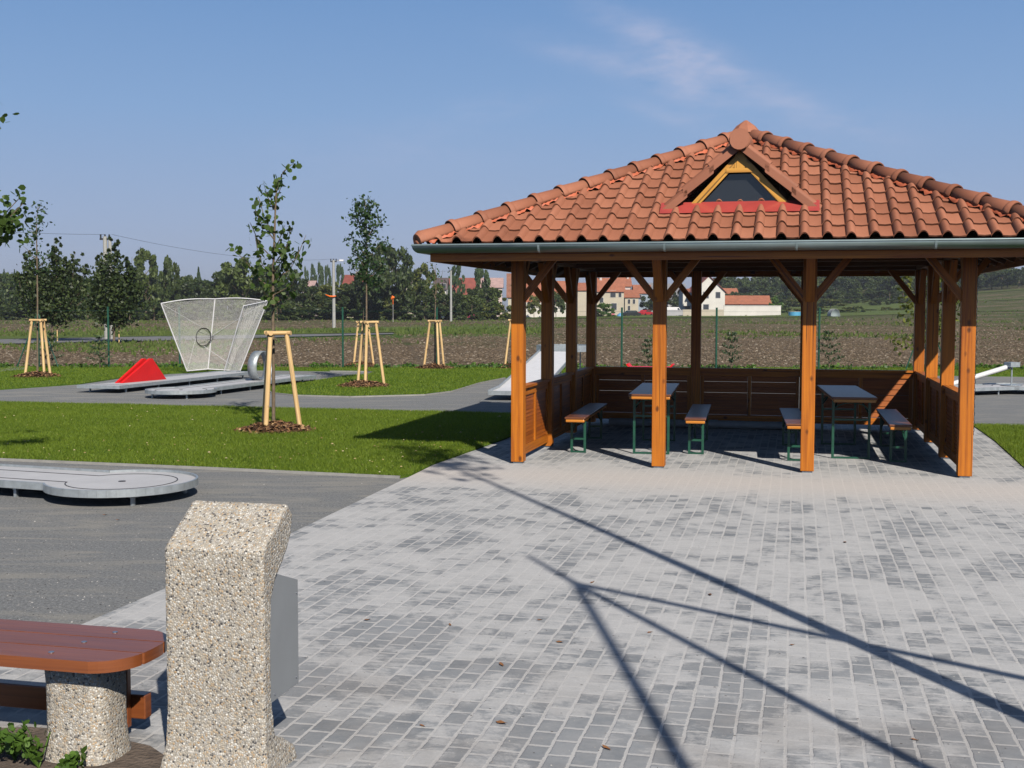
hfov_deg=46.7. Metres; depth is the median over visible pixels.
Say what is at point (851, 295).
hill bush
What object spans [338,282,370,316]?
broadleaf tree
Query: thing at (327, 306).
bush
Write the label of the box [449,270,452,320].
utility pole
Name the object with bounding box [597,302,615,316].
village tree
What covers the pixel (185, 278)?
broadleaf tree
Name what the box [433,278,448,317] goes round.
house
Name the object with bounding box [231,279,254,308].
broadleaf tree
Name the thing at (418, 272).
broadleaf tree
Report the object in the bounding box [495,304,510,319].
bush
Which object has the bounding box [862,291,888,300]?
hill bush
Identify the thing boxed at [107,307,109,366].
fence post
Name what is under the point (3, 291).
spruce tree
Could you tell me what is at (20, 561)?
gravel yard
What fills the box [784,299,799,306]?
hill bush
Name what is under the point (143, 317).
bush
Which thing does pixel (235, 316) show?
bush
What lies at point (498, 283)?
house
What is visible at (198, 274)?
spruce tree
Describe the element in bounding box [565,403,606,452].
beer bench
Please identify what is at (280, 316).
bush
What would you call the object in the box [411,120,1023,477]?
pavilion
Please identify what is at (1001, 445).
side lawn
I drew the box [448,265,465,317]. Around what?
poplar tree
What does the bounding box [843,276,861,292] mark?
hill tree
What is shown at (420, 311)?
bush
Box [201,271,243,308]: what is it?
broadleaf tree
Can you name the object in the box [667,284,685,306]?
house
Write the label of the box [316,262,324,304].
poplar tree
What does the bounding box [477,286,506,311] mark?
broadleaf tree
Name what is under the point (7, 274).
broadleaf tree
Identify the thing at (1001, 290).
grass strip
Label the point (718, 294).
window
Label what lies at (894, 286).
hill tree
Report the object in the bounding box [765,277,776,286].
hill tree
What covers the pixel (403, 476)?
front lawn
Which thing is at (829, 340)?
small tree
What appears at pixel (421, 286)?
broadleaf tree
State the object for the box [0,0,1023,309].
sky
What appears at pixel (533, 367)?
ramp lane
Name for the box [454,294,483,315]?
broadleaf tree
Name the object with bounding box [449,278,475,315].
house
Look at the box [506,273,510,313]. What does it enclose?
house
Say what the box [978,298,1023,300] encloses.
grass strip
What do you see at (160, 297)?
broadleaf tree
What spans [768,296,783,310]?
village tree
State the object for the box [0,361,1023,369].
weeds
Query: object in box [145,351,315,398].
minigolf lane
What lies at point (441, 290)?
broadleaf tree
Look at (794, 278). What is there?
hill tree
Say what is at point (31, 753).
weed plant
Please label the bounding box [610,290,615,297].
window
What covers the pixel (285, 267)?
young tree
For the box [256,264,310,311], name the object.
broadleaf tree
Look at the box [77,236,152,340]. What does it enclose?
roadside tree
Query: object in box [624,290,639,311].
house
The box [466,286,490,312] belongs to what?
broadleaf tree
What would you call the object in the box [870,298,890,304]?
hill bush
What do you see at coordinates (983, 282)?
hill tree
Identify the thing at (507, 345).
tree stakes
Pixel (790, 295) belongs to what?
hill bush
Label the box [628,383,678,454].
beer table
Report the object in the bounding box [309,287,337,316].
broadleaf tree
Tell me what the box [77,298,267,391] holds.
minigolf lane
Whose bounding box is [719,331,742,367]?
small tree
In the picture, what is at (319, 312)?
bush
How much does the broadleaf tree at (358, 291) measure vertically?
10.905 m
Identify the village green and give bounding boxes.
[526,303,913,317]
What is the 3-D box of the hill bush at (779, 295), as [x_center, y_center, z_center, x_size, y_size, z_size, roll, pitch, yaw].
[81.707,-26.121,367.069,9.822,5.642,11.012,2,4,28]
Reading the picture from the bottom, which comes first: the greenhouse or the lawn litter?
the lawn litter
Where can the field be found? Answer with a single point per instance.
(993, 304)
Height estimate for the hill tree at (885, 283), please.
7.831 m
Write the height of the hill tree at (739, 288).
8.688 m
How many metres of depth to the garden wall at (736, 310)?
267.48 m
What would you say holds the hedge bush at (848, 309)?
on the field
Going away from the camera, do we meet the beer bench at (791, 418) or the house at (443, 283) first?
the beer bench at (791, 418)
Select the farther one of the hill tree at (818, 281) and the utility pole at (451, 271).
the hill tree at (818, 281)
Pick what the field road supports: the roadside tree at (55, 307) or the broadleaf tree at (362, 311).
the roadside tree at (55, 307)
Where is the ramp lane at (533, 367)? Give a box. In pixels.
[488,344,585,394]
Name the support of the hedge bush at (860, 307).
on the field
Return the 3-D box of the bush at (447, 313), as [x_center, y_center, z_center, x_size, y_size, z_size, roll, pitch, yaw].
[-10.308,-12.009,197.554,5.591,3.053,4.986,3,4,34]
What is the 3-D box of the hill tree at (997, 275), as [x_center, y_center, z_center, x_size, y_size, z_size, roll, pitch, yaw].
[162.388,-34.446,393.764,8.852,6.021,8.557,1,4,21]
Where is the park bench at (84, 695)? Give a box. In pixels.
[0,619,166,765]
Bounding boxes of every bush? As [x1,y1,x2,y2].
[0,304,25,318]
[0,306,15,319]
[3,305,33,319]
[69,303,88,319]
[128,306,142,319]
[136,304,155,319]
[143,300,164,319]
[151,305,174,319]
[162,300,190,319]
[190,305,212,319]
[202,302,232,320]
[212,306,238,319]
[229,304,250,319]
[250,306,271,319]
[262,304,291,319]
[275,303,304,319]
[282,303,321,320]
[296,299,330,319]
[314,305,331,319]
[317,305,349,319]
[339,304,369,319]
[349,304,386,319]
[370,304,394,319]
[381,305,416,320]
[395,301,430,319]
[412,305,433,320]
[438,303,465,319]
[456,301,483,320]
[473,301,505,319]
[475,303,494,319]
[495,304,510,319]
[744,292,763,295]
[761,291,786,303]
[776,299,791,308]
[782,291,795,305]
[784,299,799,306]
[817,298,847,307]
[823,291,852,303]
[832,293,867,302]
[839,306,857,311]
[842,299,859,303]
[852,288,876,300]
[852,306,865,311]
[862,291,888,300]
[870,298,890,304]
[885,299,905,302]
[887,289,914,298]
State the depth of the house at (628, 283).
329.84 m
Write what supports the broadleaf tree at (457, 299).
on the field
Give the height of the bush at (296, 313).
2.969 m
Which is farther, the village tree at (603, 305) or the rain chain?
the village tree at (603, 305)
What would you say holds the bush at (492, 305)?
on the field
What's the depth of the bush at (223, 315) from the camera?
185.02 m
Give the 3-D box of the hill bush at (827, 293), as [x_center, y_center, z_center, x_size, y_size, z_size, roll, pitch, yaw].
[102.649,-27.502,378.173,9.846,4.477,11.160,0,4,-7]
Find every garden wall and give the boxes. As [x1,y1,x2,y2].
[526,302,565,316]
[667,310,682,315]
[682,309,723,315]
[723,305,780,315]
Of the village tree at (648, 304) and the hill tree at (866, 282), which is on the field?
the hill tree at (866, 282)
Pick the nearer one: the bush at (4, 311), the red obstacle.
the red obstacle
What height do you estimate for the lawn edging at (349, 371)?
0.030 m
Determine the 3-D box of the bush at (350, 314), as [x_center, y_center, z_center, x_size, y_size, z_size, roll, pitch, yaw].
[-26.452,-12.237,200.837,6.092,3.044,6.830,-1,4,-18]
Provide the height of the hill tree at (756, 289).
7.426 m
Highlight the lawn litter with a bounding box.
[0,407,507,471]
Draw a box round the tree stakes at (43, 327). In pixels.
[24,319,50,372]
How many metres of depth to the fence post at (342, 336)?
35.40 m
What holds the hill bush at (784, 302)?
on the field
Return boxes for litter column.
[160,500,298,767]
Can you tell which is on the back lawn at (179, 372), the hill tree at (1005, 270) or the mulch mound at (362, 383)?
the mulch mound at (362, 383)
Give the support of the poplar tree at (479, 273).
on the verge at (291, 316)
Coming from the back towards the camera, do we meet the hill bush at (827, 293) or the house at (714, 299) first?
the hill bush at (827, 293)
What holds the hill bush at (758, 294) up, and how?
on the field
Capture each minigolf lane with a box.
[0,464,197,505]
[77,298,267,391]
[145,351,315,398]
[954,362,1023,394]
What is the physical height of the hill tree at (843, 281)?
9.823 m
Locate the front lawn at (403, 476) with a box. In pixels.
[0,402,510,477]
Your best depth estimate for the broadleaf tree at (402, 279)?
187.97 m
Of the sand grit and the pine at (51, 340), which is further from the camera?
the pine at (51, 340)
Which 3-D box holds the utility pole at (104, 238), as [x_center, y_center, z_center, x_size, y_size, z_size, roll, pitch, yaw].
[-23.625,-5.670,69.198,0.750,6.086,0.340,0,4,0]
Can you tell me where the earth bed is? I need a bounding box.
[0,727,162,767]
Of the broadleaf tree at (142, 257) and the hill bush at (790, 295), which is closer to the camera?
the broadleaf tree at (142, 257)
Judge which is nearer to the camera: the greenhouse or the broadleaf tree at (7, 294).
the broadleaf tree at (7, 294)
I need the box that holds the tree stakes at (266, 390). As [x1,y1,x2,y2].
[261,330,301,425]
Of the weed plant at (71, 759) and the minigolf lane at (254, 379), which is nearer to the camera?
the weed plant at (71, 759)
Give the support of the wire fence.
attached to the fence post
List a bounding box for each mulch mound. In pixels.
[11,371,61,377]
[233,420,315,433]
[338,379,390,387]
[344,360,375,366]
[413,363,453,368]
[498,363,510,368]
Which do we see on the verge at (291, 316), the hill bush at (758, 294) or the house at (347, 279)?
the house at (347, 279)
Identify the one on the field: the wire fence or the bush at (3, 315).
the bush at (3, 315)
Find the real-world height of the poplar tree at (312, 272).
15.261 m
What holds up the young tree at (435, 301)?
on the back lawn at (179, 372)
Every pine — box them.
[36,331,63,365]
[86,334,112,367]
[635,338,652,365]
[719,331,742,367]
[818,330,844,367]
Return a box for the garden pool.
[788,312,800,315]
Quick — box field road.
[0,333,392,343]
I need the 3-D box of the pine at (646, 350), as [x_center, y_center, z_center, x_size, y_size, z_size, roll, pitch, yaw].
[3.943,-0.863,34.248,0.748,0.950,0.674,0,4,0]
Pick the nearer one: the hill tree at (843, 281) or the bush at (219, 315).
the bush at (219, 315)
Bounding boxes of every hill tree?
[714,277,734,287]
[722,277,741,285]
[735,284,745,293]
[738,280,752,292]
[740,277,769,287]
[741,278,769,293]
[749,285,778,293]
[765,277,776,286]
[769,277,787,298]
[781,277,798,293]
[817,278,833,297]
[820,276,848,298]
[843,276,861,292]
[849,276,877,293]
[870,276,884,295]
[870,276,899,295]
[888,276,914,296]
[978,270,1001,288]
[978,274,986,288]
[987,271,1010,288]
[993,268,1020,287]
[1005,269,1023,287]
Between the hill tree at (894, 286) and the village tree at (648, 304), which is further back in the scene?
the hill tree at (894, 286)
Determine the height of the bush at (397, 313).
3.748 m
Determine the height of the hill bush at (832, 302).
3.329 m
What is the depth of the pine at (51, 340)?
35.42 m
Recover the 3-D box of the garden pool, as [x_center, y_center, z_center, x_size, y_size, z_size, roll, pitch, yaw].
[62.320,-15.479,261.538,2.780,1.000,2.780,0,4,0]
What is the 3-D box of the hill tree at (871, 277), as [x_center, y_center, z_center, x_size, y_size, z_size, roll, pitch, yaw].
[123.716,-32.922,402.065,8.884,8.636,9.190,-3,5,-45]
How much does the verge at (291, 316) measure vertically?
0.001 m
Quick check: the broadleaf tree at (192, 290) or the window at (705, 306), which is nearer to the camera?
the broadleaf tree at (192, 290)
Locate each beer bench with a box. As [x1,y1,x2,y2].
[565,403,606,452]
[685,404,710,453]
[779,408,800,460]
[876,409,912,462]
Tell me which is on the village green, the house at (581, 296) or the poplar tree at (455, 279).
the house at (581, 296)
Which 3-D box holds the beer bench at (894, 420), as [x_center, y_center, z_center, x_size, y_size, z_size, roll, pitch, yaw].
[4.612,0.625,14.363,0.250,0.470,2.200,1,4,13]
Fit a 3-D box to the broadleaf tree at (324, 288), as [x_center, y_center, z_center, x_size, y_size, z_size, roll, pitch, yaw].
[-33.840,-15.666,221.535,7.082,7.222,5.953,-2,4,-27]
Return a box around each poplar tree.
[304,266,308,280]
[309,263,315,280]
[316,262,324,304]
[324,265,331,304]
[336,263,344,291]
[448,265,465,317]
[474,268,490,297]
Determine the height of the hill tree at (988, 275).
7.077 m
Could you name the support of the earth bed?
on the pavement
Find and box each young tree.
[19,201,54,370]
[226,159,310,420]
[341,191,392,379]
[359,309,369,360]
[422,262,449,363]
[884,276,959,355]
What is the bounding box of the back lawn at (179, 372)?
[0,367,1023,395]
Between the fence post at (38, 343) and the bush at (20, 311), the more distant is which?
the bush at (20, 311)
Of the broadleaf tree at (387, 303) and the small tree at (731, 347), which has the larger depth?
the broadleaf tree at (387, 303)
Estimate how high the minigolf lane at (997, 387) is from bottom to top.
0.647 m
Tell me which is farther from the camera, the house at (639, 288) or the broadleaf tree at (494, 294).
the house at (639, 288)
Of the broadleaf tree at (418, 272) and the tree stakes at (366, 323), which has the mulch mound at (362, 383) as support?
the tree stakes at (366, 323)
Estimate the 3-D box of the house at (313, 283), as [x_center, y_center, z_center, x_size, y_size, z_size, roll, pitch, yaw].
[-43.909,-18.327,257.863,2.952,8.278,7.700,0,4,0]
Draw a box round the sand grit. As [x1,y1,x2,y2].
[24,456,1023,767]
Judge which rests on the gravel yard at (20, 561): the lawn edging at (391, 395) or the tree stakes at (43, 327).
the lawn edging at (391, 395)
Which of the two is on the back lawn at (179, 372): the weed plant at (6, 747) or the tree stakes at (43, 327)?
the tree stakes at (43, 327)
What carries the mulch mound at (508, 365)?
on the back lawn at (179, 372)
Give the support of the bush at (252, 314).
on the field
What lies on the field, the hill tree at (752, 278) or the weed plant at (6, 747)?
the hill tree at (752, 278)
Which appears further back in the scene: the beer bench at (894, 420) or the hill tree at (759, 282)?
the hill tree at (759, 282)
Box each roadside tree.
[1,236,95,340]
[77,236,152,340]
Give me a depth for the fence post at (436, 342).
35.46 m
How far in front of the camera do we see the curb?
17.35 m
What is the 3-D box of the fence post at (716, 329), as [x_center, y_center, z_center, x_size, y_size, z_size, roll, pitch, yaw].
[5.940,-1.308,34.454,0.065,1.820,0.068,0,4,0]
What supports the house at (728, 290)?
on the village green
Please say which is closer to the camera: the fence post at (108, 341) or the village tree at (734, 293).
the fence post at (108, 341)
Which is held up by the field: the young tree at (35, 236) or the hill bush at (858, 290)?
the hill bush at (858, 290)
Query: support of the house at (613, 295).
on the village green
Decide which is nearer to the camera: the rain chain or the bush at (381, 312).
the rain chain
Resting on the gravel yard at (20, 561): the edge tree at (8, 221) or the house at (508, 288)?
the edge tree at (8, 221)
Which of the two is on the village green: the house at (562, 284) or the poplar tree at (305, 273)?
the house at (562, 284)
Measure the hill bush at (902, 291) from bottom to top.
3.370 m
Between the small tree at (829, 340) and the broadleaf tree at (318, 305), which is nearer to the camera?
the small tree at (829, 340)
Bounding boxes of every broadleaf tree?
[0,292,3,305]
[1,272,19,304]
[5,276,45,318]
[127,247,160,312]
[147,278,173,317]
[157,278,177,312]
[158,255,184,314]
[174,274,201,304]
[180,279,216,318]
[200,283,225,308]
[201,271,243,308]
[213,256,265,317]
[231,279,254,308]
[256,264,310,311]
[278,282,304,304]
[281,285,322,310]
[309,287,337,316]
[311,292,324,312]
[319,282,343,306]
[320,292,361,316]
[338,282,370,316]
[350,292,383,315]
[352,260,385,317]
[367,243,414,319]
[383,291,404,319]
[406,280,436,313]
[410,262,440,319]
[422,294,457,319]
[432,283,445,294]
[441,293,465,319]
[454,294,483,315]
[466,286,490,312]
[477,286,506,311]
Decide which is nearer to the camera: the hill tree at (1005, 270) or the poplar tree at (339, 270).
the poplar tree at (339, 270)
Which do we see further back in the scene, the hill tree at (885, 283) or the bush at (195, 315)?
the hill tree at (885, 283)
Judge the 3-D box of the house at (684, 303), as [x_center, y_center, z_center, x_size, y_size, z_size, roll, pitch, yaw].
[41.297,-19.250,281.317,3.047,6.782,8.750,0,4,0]
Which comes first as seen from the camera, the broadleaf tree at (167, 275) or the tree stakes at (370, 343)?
the tree stakes at (370, 343)
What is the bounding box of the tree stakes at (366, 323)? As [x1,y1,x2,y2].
[357,320,384,383]
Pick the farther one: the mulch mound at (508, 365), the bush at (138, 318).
the bush at (138, 318)
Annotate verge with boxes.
[1,314,565,319]
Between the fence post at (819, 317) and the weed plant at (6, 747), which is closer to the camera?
the weed plant at (6, 747)
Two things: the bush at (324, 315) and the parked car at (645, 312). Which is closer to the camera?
the bush at (324, 315)
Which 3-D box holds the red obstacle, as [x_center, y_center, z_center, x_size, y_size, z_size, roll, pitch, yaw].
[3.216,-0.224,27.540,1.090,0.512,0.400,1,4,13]
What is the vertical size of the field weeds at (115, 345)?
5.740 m
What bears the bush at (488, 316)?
on the field
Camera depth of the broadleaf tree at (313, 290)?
200.92 m
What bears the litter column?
on the pavement
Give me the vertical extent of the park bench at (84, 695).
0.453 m
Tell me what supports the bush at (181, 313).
on the field
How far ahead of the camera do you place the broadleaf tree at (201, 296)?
205.47 m
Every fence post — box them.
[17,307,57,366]
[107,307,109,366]
[178,308,180,366]
[341,307,343,366]
[436,307,437,362]
[621,307,622,366]
[715,308,717,367]
[817,308,820,368]
[905,315,940,369]
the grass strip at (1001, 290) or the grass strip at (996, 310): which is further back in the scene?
the grass strip at (1001, 290)
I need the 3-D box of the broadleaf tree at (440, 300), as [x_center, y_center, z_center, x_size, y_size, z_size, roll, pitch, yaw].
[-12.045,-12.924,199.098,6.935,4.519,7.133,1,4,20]
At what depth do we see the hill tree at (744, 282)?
399.01 m
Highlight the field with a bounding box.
[0,285,1023,367]
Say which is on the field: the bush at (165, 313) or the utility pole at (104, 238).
the bush at (165, 313)
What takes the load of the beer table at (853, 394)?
on the pavement
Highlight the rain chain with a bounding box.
[973,278,977,434]
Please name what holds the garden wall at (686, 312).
on the field
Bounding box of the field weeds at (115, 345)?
[0,297,1023,357]
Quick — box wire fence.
[254,311,825,366]
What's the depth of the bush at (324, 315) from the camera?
200.91 m
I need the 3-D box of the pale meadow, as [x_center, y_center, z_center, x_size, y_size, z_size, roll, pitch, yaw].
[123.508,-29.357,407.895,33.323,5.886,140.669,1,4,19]
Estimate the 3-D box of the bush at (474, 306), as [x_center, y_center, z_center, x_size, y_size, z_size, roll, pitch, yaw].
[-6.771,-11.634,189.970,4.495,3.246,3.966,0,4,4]
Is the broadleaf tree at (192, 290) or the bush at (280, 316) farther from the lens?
the broadleaf tree at (192, 290)
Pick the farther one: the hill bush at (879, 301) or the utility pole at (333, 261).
the hill bush at (879, 301)
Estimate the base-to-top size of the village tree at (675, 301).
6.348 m
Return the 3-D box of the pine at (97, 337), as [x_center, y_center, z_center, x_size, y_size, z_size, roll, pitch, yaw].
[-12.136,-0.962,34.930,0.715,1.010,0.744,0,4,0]
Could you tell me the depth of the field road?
69.91 m
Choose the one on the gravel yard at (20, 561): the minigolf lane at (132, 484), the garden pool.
the minigolf lane at (132, 484)
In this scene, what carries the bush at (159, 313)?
on the field
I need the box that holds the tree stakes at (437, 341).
[423,320,444,364]
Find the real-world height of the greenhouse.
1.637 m
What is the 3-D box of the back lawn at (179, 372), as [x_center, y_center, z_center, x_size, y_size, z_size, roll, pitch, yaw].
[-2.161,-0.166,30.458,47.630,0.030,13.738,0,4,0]
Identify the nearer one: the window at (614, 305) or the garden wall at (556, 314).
the garden wall at (556, 314)
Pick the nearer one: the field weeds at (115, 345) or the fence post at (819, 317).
the fence post at (819, 317)
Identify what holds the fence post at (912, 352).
on the back lawn at (179, 372)
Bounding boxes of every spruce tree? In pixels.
[0,269,9,312]
[195,267,201,309]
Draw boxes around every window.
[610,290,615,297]
[611,303,616,309]
[703,304,708,309]
[715,292,720,297]
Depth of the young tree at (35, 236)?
30.79 m
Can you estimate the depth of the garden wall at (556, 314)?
255.56 m
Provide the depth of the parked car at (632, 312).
266.74 m
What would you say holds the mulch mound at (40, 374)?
on the back lawn at (179, 372)
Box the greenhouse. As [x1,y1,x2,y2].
[827,309,839,315]
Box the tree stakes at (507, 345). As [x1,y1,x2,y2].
[504,319,510,363]
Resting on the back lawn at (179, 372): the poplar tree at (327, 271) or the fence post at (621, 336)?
the fence post at (621, 336)
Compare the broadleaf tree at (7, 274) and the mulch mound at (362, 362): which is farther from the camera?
the broadleaf tree at (7, 274)
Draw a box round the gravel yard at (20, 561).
[0,371,1023,624]
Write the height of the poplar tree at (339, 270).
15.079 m
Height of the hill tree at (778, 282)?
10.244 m
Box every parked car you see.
[623,310,640,315]
[638,310,652,314]
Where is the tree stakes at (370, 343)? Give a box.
[353,321,373,362]
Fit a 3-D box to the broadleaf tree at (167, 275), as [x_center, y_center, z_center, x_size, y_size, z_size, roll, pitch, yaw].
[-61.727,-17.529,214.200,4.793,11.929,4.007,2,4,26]
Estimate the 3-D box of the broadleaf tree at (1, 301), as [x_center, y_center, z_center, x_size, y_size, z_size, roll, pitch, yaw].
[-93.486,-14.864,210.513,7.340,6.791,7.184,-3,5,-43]
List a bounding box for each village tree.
[526,295,540,314]
[554,291,565,313]
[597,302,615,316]
[639,296,652,310]
[667,292,678,306]
[725,291,741,294]
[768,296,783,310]
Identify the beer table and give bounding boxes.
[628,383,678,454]
[817,385,877,458]
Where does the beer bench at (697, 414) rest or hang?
on the pavement
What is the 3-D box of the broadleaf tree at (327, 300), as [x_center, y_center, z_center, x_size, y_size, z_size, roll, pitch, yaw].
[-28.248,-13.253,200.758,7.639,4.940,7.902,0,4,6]
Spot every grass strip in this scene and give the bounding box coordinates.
[941,310,1023,310]
[978,289,1023,292]
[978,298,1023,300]
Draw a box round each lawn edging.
[0,458,399,478]
[270,377,505,397]
[330,371,371,372]
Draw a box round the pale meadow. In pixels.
[833,295,906,306]
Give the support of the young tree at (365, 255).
on the back lawn at (179, 372)
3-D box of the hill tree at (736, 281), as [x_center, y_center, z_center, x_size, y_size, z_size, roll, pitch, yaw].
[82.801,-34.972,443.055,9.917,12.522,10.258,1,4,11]
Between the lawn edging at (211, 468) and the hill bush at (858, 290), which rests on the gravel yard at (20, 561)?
the lawn edging at (211, 468)
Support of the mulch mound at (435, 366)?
on the back lawn at (179, 372)
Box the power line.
[112,234,325,259]
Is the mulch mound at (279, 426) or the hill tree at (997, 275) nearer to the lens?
the mulch mound at (279, 426)
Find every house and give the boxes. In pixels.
[303,281,318,315]
[342,272,364,317]
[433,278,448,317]
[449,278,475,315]
[480,278,503,316]
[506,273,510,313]
[526,281,565,301]
[578,283,585,315]
[597,278,625,315]
[624,277,631,289]
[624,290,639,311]
[631,285,650,311]
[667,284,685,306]
[677,289,690,309]
[689,277,726,309]
[723,288,738,293]
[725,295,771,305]
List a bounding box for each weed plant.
[0,719,50,767]
[0,722,36,760]
[54,745,86,767]
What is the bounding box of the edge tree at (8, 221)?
[0,113,42,252]
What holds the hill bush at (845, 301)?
on the field
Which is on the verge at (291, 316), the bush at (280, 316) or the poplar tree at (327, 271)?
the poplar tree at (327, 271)
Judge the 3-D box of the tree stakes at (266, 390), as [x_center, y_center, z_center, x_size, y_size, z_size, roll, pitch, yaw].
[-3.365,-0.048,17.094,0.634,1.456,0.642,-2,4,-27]
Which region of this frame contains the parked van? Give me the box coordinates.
[667,307,680,309]
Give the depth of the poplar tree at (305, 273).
328.37 m
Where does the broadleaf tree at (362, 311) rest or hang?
on the field
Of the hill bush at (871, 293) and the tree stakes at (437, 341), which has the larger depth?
the hill bush at (871, 293)
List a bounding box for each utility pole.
[100,234,112,338]
[325,259,343,327]
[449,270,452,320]
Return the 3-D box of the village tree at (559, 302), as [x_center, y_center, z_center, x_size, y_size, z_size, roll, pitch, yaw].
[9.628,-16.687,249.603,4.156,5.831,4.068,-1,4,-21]
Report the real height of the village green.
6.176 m
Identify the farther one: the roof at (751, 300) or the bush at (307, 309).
the roof at (751, 300)
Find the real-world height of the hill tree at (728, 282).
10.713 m
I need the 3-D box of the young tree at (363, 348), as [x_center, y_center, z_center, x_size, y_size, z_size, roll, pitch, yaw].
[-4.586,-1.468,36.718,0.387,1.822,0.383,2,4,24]
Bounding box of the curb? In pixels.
[609,418,792,429]
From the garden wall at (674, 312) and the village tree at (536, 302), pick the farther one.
the garden wall at (674, 312)
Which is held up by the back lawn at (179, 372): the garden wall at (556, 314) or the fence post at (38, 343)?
the fence post at (38, 343)
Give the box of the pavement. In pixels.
[0,419,1023,767]
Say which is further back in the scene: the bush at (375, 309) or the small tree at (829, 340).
the bush at (375, 309)
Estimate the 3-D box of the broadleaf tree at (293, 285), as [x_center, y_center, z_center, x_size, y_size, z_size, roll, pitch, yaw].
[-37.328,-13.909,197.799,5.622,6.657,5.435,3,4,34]
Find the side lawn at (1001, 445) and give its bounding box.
[974,426,1023,466]
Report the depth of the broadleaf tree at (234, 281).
188.52 m
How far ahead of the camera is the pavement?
6.80 m
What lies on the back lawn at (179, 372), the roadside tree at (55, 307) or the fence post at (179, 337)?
the fence post at (179, 337)
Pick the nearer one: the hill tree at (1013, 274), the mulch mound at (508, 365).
the mulch mound at (508, 365)
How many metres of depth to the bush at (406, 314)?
189.00 m
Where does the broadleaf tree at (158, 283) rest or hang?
on the field

